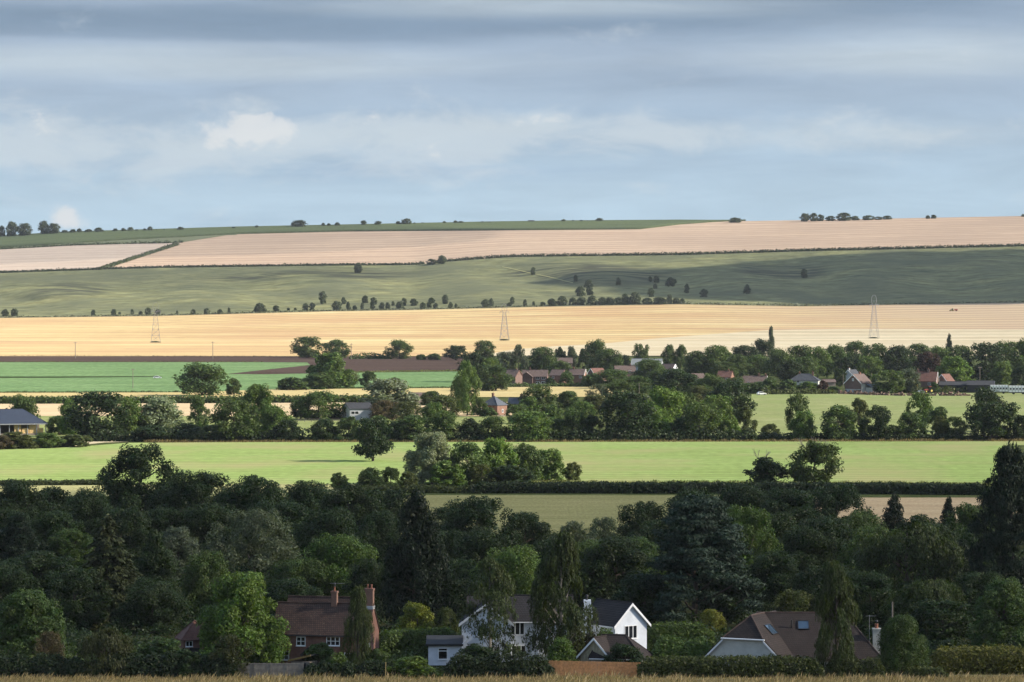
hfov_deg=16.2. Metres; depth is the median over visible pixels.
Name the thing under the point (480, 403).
broadleaf tree
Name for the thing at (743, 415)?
bush
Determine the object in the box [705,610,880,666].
bungalow
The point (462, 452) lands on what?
broadleaf tree
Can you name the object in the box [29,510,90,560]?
broadleaf tree
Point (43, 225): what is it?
broadleaf tree
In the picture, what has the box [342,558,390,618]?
broadleaf tree
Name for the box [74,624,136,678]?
weeping tree
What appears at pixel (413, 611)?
bush
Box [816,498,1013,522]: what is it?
beige field
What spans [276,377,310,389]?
bush
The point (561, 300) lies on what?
bush
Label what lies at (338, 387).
field weeds
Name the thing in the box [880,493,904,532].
pine tree
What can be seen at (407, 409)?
feathery tree
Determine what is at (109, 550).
fir tree
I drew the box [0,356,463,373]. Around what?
ploughed field
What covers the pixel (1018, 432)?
bush
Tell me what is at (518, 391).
yellow field
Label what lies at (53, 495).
broadleaf tree
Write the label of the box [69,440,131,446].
dirt track
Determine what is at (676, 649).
hedge
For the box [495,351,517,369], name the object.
broadleaf tree
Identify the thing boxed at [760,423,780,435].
bush
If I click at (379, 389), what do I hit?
rounded tree
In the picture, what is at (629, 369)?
cottage
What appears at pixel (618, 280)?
bush
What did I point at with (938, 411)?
bush
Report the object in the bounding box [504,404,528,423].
broadleaf tree
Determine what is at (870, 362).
broadleaf tree
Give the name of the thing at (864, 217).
broadleaf tree
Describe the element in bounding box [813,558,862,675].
cypress tree
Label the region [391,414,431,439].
broadleaf tree
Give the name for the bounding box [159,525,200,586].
rounded tree
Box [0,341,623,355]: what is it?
stubble field
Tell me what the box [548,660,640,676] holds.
board fence
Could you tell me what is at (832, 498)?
broadleaf tree
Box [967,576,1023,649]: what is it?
rounded tree
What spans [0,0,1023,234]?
sky
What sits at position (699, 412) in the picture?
broadleaf tree
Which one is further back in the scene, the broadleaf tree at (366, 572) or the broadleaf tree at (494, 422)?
the broadleaf tree at (494, 422)
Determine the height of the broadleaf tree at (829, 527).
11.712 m
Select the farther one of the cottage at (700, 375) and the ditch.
the ditch
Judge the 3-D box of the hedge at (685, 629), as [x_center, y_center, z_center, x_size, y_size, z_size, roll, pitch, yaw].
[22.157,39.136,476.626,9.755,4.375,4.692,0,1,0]
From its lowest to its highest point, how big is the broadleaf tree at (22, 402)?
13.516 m
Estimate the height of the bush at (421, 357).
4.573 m
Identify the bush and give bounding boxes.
[0,435,13,449]
[1,309,9,315]
[2,431,38,448]
[11,308,18,315]
[33,432,66,447]
[46,415,69,434]
[58,433,94,446]
[130,425,167,440]
[132,637,180,668]
[144,307,151,314]
[160,648,208,677]
[168,422,201,439]
[201,424,217,435]
[225,378,242,394]
[253,303,266,311]
[272,419,301,441]
[273,305,278,310]
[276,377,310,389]
[301,372,340,389]
[302,303,307,309]
[302,641,333,668]
[308,302,315,309]
[310,418,337,440]
[329,652,349,671]
[330,472,348,489]
[331,301,342,310]
[335,416,358,441]
[346,302,350,309]
[354,262,362,272]
[356,467,383,487]
[358,371,376,386]
[359,648,394,670]
[362,295,367,302]
[370,297,376,304]
[370,414,389,429]
[380,466,402,485]
[382,655,436,677]
[395,600,435,637]
[396,301,404,308]
[399,471,419,486]
[401,298,406,305]
[410,298,418,305]
[416,354,426,359]
[419,391,438,404]
[420,302,426,308]
[426,259,436,264]
[427,353,440,359]
[428,459,467,485]
[437,255,446,263]
[442,294,448,303]
[453,643,501,666]
[455,417,480,440]
[481,299,490,306]
[482,407,497,416]
[484,464,535,482]
[503,401,513,412]
[517,360,539,369]
[519,396,542,412]
[531,267,535,274]
[531,448,573,479]
[540,404,563,427]
[545,377,555,383]
[547,298,557,305]
[554,391,579,408]
[557,296,567,305]
[558,371,574,383]
[563,462,582,480]
[568,297,577,304]
[575,286,585,295]
[577,297,586,304]
[580,414,604,434]
[582,373,602,385]
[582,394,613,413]
[584,279,592,287]
[586,286,593,294]
[586,295,597,304]
[598,297,605,304]
[602,642,643,674]
[606,297,614,304]
[614,297,623,304]
[616,277,620,284]
[621,354,630,364]
[622,297,629,304]
[629,291,640,304]
[642,298,651,303]
[647,288,654,296]
[648,420,670,434]
[653,275,659,282]
[653,297,667,304]
[665,277,674,286]
[666,294,671,303]
[669,418,687,434]
[672,297,679,303]
[684,284,689,292]
[699,289,707,296]
[699,609,726,632]
[716,415,743,435]
[733,405,757,432]
[742,383,757,393]
[742,456,790,482]
[743,284,750,293]
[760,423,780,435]
[762,377,778,390]
[778,379,796,391]
[786,410,817,440]
[795,381,816,390]
[801,269,807,277]
[817,380,828,390]
[827,386,840,390]
[849,397,871,424]
[857,418,868,435]
[877,614,931,676]
[924,406,952,430]
[931,382,939,392]
[934,638,964,656]
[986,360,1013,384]
[1009,366,1023,385]
[1009,414,1023,440]
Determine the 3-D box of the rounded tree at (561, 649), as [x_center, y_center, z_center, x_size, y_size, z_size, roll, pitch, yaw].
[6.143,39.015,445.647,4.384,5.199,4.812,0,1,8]
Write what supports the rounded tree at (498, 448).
on the green field at (645, 461)
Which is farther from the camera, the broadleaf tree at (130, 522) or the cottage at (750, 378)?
the cottage at (750, 378)
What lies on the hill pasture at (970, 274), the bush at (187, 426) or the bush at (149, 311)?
the bush at (149, 311)
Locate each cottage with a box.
[274,583,379,663]
[508,394,522,409]
[557,358,572,369]
[587,368,606,380]
[614,363,635,376]
[662,363,676,368]
[691,373,704,378]
[716,369,734,383]
[743,373,767,383]
[845,368,858,379]
[938,374,954,388]
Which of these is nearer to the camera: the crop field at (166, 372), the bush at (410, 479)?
the bush at (410, 479)
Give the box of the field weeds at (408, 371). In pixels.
[356,369,457,372]
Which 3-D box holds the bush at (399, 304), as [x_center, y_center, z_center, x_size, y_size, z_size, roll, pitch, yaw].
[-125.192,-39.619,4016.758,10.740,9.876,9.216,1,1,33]
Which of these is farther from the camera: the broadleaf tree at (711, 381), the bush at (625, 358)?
the bush at (625, 358)
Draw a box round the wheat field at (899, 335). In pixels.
[634,329,1023,340]
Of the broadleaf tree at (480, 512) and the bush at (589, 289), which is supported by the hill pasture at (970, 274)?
the bush at (589, 289)
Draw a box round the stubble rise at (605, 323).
[0,303,1023,340]
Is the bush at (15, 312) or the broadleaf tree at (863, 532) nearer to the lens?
the broadleaf tree at (863, 532)
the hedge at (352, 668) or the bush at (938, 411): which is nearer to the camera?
the hedge at (352, 668)
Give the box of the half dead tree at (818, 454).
[782,436,844,482]
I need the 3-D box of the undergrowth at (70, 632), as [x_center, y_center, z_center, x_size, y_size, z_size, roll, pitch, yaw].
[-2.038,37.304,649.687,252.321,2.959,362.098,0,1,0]
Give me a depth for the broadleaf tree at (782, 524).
595.92 m
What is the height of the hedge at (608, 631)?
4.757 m
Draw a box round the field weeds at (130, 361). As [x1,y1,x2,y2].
[0,361,262,361]
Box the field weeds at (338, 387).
[276,386,450,388]
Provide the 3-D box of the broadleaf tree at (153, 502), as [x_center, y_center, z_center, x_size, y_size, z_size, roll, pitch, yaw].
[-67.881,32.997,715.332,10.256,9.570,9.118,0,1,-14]
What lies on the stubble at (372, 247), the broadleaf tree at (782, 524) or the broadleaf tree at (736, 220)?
the broadleaf tree at (736, 220)
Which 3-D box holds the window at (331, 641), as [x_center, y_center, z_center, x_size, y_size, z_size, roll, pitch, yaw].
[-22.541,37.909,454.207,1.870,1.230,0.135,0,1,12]
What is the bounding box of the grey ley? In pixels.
[6,234,236,247]
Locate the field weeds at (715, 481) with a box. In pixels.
[532,479,988,484]
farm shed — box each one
[412,392,438,404]
[822,379,835,386]
[938,381,966,389]
[966,380,994,391]
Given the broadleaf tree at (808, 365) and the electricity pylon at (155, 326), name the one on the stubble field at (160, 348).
the electricity pylon at (155, 326)
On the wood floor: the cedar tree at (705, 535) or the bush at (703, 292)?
the cedar tree at (705, 535)
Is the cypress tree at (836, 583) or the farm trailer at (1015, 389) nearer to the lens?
the cypress tree at (836, 583)
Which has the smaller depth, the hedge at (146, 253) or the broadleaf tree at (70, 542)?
the broadleaf tree at (70, 542)
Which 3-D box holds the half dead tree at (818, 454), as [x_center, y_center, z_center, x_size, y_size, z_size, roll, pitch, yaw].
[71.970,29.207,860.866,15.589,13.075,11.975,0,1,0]
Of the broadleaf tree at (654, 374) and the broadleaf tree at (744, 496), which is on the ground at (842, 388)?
the broadleaf tree at (654, 374)
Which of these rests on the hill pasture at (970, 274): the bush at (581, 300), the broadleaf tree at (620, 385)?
the bush at (581, 300)
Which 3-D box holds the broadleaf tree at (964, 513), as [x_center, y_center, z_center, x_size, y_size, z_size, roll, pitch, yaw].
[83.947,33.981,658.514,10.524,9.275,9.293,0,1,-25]
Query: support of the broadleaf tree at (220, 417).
on the ground at (842, 388)
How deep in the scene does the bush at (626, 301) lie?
4006.74 m
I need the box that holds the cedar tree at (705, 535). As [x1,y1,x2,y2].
[633,491,769,622]
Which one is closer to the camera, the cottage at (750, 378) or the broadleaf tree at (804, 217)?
the cottage at (750, 378)
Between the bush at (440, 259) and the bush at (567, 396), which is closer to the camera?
the bush at (567, 396)
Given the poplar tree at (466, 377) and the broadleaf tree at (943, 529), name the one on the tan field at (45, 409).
the poplar tree at (466, 377)
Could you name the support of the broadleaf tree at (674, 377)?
on the ground at (842, 388)
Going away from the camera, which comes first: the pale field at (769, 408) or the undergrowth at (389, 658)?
the undergrowth at (389, 658)
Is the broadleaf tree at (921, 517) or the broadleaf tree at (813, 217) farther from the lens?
the broadleaf tree at (813, 217)
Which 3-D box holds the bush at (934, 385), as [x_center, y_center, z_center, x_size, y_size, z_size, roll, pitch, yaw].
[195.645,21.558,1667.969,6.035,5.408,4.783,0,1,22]
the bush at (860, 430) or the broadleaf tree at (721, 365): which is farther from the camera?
the broadleaf tree at (721, 365)
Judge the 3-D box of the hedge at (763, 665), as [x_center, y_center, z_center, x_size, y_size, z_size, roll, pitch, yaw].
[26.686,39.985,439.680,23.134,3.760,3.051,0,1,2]
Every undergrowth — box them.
[0,488,1023,654]
[0,640,1005,671]
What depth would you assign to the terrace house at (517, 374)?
1790.70 m
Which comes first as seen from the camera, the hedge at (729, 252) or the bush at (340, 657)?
the bush at (340, 657)
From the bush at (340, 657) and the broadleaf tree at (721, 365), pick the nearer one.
the bush at (340, 657)
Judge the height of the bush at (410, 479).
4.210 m
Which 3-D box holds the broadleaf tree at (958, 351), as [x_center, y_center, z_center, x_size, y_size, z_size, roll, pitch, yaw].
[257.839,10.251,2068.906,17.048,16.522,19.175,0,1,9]
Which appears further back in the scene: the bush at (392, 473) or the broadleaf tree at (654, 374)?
the broadleaf tree at (654, 374)
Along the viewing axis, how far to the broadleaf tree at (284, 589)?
498.95 m
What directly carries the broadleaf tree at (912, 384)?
on the ground at (842, 388)
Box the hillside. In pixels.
[10,670,1023,681]
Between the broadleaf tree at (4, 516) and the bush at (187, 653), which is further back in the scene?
the broadleaf tree at (4, 516)
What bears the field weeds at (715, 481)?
on the green field at (645, 461)
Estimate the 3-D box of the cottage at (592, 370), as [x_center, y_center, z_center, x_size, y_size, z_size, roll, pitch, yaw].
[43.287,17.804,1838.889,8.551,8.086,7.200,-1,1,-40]
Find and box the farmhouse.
[915,368,938,389]
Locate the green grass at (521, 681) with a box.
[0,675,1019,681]
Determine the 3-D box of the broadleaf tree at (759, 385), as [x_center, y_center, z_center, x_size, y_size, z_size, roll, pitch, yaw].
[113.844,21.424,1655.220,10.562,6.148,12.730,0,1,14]
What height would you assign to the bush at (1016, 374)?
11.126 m
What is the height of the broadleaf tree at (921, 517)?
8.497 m
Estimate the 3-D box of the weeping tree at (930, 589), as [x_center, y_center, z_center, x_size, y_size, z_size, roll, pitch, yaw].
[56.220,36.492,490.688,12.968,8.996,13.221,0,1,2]
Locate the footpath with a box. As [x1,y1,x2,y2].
[502,266,572,282]
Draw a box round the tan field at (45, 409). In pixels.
[0,402,511,415]
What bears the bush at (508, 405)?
on the ground at (842, 388)
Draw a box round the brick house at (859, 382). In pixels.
[844,372,877,392]
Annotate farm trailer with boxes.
[990,385,1007,393]
[1008,386,1023,393]
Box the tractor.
[924,386,933,392]
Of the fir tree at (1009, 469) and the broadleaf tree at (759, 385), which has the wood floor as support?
the fir tree at (1009, 469)
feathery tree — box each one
[32,631,65,667]
[200,507,301,592]
[206,633,255,677]
[369,399,399,420]
[389,401,422,420]
[432,606,459,634]
[467,463,494,484]
[551,520,598,549]
[583,383,618,395]
[586,516,621,540]
[762,588,815,611]
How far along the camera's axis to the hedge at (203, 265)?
4595.59 m
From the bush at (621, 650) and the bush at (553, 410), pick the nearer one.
the bush at (621, 650)
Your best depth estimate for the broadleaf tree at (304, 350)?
2498.94 m
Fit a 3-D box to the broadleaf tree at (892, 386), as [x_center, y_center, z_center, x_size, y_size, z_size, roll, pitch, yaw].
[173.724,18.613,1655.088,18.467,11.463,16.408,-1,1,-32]
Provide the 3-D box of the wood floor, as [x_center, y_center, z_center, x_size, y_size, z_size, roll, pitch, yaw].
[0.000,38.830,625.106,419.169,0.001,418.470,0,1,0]
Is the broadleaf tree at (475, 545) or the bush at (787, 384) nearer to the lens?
the broadleaf tree at (475, 545)
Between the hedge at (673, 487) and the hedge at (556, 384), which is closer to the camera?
the hedge at (673, 487)
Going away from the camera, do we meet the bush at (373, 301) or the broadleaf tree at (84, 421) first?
the broadleaf tree at (84, 421)
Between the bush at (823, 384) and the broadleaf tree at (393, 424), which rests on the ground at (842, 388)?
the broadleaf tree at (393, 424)
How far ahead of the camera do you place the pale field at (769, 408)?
1493.64 m
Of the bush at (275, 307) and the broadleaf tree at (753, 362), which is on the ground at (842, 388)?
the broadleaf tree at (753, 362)
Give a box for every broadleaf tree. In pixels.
[0,225,5,235]
[0,478,58,543]
[0,506,39,554]
[0,559,39,615]
[2,550,79,608]
[5,221,18,235]
[6,394,40,417]
[16,223,32,235]
[28,485,74,520]
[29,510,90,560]
[38,220,48,233]
[43,567,114,629]
[44,527,93,571]
[46,223,60,233]
[57,399,81,433]
[61,390,129,435]
[66,486,114,537]
[86,506,151,567]
[94,227,104,231]
[111,397,147,435]
[112,576,190,633]
[130,506,194,563]
[144,483,194,516]
[159,469,240,525]
[172,361,231,394]
[177,502,238,565]
[178,550,228,618]
[205,399,261,439]
[213,474,297,539]
[241,500,310,572]
[253,403,292,435]
[256,577,326,616]
[264,558,335,600]
[283,479,336,534]
[289,335,324,357]
[289,397,310,418]
[290,220,307,226]
[290,390,345,419]
[291,505,371,564]
[296,532,380,595]
[316,483,393,543]
[318,291,327,303]
[321,339,351,358]
[333,369,360,386]
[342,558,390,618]
[353,510,405,564]
[377,488,411,534]
[383,339,414,358]
[384,420,413,439]
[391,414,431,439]
[401,218,411,223]
[419,401,444,423]
[422,528,466,574]
[423,394,462,416]
[430,410,461,439]
[430,505,467,532]
[431,558,480,611]
[434,574,505,629]
[440,495,520,564]
[448,439,491,484]
[449,376,461,409]
[452,525,513,587]
[457,351,487,381]
[467,544,557,593]
[471,397,487,415]
[473,340,496,359]
[474,415,512,438]
[475,358,501,380]
[477,364,515,390]
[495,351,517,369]
[496,511,552,548]
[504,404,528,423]
[505,442,545,480]
[506,410,554,441]
[518,384,558,411]
[525,536,559,587]
[527,346,558,370]
[544,419,576,437]
[546,360,571,373]
[549,557,621,607]
[555,406,587,434]
[569,401,596,417]
[575,539,632,603]
[581,338,610,370]
[582,535,653,602]
[589,348,623,369]
[590,369,626,387]
[596,389,656,439]
[601,380,636,398]
[604,370,630,378]
[610,570,675,620]
[615,500,666,546]
[615,535,666,582]
[624,375,651,392]
[624,519,692,576]
[630,358,665,381]
[631,400,662,433]
[643,385,686,428]
[646,368,669,388]
[648,367,698,393]
[662,486,722,532]
[668,391,697,419]
[672,400,723,435]
[681,350,711,374]
[686,384,712,401]
[687,573,767,619]
[697,373,724,390]
[701,394,732,422]
[703,344,731,375]
[703,379,757,415]
[708,360,739,376]
[715,482,769,514]
[716,503,783,593]
[727,354,749,376]
[727,377,744,383]
[728,217,741,222]
[731,345,758,361]
[744,354,769,375]
[745,549,802,607]
[746,511,797,551]
[750,338,772,360]
[752,381,769,391]
[756,486,828,548]
[762,347,795,375]
[773,359,802,380]
[776,525,838,586]
[783,514,857,569]
[787,344,812,372]
[787,561,865,611]
[793,356,818,375]
[799,213,809,221]
[802,346,833,377]
[807,483,876,520]
[810,213,818,220]
[817,214,823,220]
[819,403,861,440]
[823,344,848,371]
[825,216,835,220]
[833,368,846,386]
[833,524,905,583]
[834,356,858,374]
[835,509,888,561]
[836,212,851,220]
[841,570,907,632]
[842,340,868,366]
[852,355,883,378]
[862,215,874,219]
[862,343,890,370]
[869,369,905,393]
[882,215,891,219]
[882,344,915,373]
[896,513,938,535]
[898,367,921,391]
[904,391,933,424]
[907,343,935,370]
[908,597,977,646]
[911,522,962,580]
[912,351,940,371]
[930,345,952,370]
[943,501,996,535]
[945,527,1010,578]
[948,345,974,368]
[950,570,1004,624]
[961,341,1007,379]
[963,386,1007,429]
[976,485,1019,523]
[994,340,1020,373]
[1008,337,1023,377]
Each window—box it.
[186,641,192,646]
[280,651,288,660]
[296,637,305,646]
[326,637,339,646]
[438,648,447,659]
[511,623,524,635]
[511,645,526,655]
[624,625,637,638]
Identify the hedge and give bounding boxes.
[0,239,182,248]
[0,261,424,272]
[0,304,550,317]
[0,393,374,403]
[0,478,101,484]
[0,650,237,678]
[86,426,756,441]
[97,242,179,269]
[303,659,400,677]
[349,352,391,358]
[361,483,480,493]
[379,626,456,657]
[404,665,448,677]
[436,243,1023,262]
[443,649,555,677]
[471,479,987,494]
[510,382,592,386]
[565,631,596,662]
[598,627,612,633]
[636,653,825,677]
[647,620,715,650]
[651,634,710,663]
[679,300,1023,305]
[757,430,1023,440]
[761,387,837,393]
[824,656,885,677]
[879,385,966,392]
[901,664,948,678]
[928,643,1023,674]
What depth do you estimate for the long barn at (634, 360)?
2047.57 m
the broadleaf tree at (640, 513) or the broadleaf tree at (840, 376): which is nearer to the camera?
the broadleaf tree at (640, 513)
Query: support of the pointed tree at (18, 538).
on the wood floor
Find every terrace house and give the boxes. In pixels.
[502,368,523,385]
[522,368,548,383]
[549,369,565,382]
[568,367,586,383]
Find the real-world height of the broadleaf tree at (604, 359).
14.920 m
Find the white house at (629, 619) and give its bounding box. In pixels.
[425,594,650,664]
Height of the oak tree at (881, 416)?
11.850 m
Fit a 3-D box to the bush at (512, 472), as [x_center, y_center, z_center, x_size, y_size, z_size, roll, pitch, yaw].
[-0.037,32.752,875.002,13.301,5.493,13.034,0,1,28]
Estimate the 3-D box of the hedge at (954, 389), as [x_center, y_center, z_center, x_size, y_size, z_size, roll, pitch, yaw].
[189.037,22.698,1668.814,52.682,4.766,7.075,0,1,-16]
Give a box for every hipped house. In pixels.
[481,393,507,414]
[791,371,820,384]
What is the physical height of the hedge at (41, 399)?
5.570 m
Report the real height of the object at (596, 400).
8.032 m
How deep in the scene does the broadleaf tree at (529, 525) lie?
617.15 m
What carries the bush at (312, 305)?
on the hill pasture at (970, 274)
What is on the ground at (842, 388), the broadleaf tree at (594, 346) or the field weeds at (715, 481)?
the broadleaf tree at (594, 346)
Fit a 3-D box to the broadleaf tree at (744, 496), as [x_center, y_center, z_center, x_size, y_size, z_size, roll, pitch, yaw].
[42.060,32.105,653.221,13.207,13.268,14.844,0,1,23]
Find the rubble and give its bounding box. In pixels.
[837,390,970,395]
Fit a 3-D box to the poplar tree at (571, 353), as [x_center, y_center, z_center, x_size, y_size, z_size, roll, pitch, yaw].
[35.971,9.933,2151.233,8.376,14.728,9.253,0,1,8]
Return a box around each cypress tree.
[339,583,374,671]
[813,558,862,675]
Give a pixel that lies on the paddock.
(305, 424)
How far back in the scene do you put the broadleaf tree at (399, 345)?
2456.30 m
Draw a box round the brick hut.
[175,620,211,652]
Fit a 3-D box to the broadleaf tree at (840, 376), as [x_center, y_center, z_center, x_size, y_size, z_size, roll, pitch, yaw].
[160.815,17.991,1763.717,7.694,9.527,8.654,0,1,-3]
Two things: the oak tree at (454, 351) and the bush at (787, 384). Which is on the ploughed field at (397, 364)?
the oak tree at (454, 351)
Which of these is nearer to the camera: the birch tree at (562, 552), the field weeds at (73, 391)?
the birch tree at (562, 552)
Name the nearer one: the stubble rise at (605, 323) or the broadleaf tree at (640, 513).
the broadleaf tree at (640, 513)
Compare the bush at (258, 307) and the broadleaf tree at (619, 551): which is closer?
the broadleaf tree at (619, 551)
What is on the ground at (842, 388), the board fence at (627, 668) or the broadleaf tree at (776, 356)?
the broadleaf tree at (776, 356)
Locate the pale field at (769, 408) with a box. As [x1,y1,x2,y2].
[715,393,1023,435]
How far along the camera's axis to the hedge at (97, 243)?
5248.63 m
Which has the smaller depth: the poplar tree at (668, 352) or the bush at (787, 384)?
the bush at (787, 384)
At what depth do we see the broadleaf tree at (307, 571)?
530.04 m
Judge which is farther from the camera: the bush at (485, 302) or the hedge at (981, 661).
the bush at (485, 302)
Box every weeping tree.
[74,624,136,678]
[852,518,969,613]
[877,577,971,640]
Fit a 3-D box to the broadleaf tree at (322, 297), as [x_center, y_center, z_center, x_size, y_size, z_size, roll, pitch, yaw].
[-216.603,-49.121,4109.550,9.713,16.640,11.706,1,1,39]
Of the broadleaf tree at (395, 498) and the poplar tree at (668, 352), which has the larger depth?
the poplar tree at (668, 352)
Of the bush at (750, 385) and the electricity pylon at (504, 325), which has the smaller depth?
the bush at (750, 385)
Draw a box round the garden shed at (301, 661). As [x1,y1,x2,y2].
[288,654,317,671]
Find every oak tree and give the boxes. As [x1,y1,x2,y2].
[92,441,182,516]
[351,415,394,460]
[442,345,468,359]
[631,343,649,357]
[784,392,815,425]
[859,405,896,439]
[930,415,950,434]
[946,416,968,435]
[966,400,1020,440]
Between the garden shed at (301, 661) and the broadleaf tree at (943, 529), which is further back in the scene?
the broadleaf tree at (943, 529)
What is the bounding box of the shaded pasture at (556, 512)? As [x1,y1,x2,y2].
[400,495,715,533]
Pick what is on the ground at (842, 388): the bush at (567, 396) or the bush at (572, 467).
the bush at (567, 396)
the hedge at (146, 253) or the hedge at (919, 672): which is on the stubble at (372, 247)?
the hedge at (146, 253)
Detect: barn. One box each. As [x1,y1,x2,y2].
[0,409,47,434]
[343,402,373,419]
[631,358,662,370]
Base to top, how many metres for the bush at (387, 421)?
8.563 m
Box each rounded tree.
[0,587,70,667]
[138,395,186,434]
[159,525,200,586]
[195,569,291,662]
[240,384,276,435]
[304,351,357,387]
[358,378,420,418]
[402,431,462,484]
[476,436,520,480]
[546,635,577,670]
[892,411,928,439]
[934,356,974,380]
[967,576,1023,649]
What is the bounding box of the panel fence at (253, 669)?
[238,663,303,677]
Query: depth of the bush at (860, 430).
1143.75 m
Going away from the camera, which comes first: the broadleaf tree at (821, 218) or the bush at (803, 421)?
the bush at (803, 421)
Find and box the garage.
[576,634,652,671]
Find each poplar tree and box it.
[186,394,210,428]
[453,360,481,415]
[509,343,528,372]
[555,347,566,363]
[565,346,578,368]
[576,349,587,368]
[660,344,676,363]
[672,344,688,368]
[767,326,774,359]
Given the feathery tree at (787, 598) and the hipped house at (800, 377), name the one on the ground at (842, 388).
the hipped house at (800, 377)
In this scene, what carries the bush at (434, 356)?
on the ploughed field at (397, 364)
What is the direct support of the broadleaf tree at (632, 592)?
on the wood floor
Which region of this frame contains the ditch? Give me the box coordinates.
[0,376,160,377]
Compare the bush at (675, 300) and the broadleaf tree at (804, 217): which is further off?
the broadleaf tree at (804, 217)
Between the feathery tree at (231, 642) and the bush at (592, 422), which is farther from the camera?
the bush at (592, 422)
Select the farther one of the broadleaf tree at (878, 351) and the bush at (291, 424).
the broadleaf tree at (878, 351)
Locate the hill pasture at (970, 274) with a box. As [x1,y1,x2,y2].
[0,246,1023,317]
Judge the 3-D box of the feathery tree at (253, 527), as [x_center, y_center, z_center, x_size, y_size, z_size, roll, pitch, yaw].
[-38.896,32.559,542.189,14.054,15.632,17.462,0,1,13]
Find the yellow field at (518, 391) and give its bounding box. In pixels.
[0,386,622,397]
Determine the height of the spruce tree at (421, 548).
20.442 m
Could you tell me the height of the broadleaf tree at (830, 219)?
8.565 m
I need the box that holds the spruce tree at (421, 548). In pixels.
[377,488,457,629]
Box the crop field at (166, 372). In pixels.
[0,362,458,391]
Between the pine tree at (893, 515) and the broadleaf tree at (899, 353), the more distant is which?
the broadleaf tree at (899, 353)
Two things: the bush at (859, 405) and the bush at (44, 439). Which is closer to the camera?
the bush at (44, 439)
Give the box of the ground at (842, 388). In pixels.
[8,356,1023,523]
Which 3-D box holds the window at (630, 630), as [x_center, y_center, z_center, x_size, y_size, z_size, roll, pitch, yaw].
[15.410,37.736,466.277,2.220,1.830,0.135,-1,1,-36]
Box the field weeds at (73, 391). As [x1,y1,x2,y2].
[0,390,181,392]
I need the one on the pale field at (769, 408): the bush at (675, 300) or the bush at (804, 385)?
the bush at (804, 385)
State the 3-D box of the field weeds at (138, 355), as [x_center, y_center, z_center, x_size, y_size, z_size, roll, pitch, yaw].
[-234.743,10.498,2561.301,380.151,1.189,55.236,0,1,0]
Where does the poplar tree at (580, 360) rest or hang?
on the ground at (842, 388)
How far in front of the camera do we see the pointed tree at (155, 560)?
529.30 m
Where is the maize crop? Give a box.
[0,219,745,247]
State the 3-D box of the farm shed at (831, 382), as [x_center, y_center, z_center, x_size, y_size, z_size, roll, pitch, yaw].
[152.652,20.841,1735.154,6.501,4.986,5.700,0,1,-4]
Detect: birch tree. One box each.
[455,556,521,665]
[521,528,601,660]
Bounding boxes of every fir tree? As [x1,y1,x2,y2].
[74,512,142,628]
[961,439,1023,594]
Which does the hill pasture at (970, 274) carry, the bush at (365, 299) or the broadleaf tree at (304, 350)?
the bush at (365, 299)
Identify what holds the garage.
on the wood floor
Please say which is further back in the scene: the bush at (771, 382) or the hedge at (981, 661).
the bush at (771, 382)
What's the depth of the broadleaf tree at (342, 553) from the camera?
533.18 m
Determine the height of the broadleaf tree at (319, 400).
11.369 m
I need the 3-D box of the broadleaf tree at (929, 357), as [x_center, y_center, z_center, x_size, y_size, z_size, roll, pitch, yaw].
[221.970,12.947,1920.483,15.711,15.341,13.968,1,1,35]
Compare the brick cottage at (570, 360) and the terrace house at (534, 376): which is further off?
the brick cottage at (570, 360)
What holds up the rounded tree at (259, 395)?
on the paddock
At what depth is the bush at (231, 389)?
1629.14 m
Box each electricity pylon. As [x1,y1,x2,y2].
[151,302,159,341]
[499,305,508,339]
[869,298,878,336]
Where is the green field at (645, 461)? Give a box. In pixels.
[0,441,1023,483]
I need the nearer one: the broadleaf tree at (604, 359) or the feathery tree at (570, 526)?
the feathery tree at (570, 526)
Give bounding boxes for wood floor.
[0,496,1023,669]
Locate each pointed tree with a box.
[0,512,47,575]
[130,528,181,612]
[937,495,955,529]
[945,334,951,350]
[945,538,980,587]
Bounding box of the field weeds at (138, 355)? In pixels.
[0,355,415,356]
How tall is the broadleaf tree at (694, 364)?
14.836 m
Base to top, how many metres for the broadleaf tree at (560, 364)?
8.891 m
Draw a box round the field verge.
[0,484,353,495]
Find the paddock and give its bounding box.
[28,416,519,438]
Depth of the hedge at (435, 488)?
844.24 m
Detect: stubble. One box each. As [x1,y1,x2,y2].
[0,243,171,270]
[90,216,1023,269]
[492,341,1018,355]
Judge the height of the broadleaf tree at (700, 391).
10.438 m
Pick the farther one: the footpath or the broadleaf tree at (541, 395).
the footpath
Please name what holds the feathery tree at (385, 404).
on the paddock
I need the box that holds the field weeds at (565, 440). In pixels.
[143,438,1023,442]
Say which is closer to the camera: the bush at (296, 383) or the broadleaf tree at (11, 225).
the bush at (296, 383)
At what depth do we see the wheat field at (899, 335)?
3402.65 m

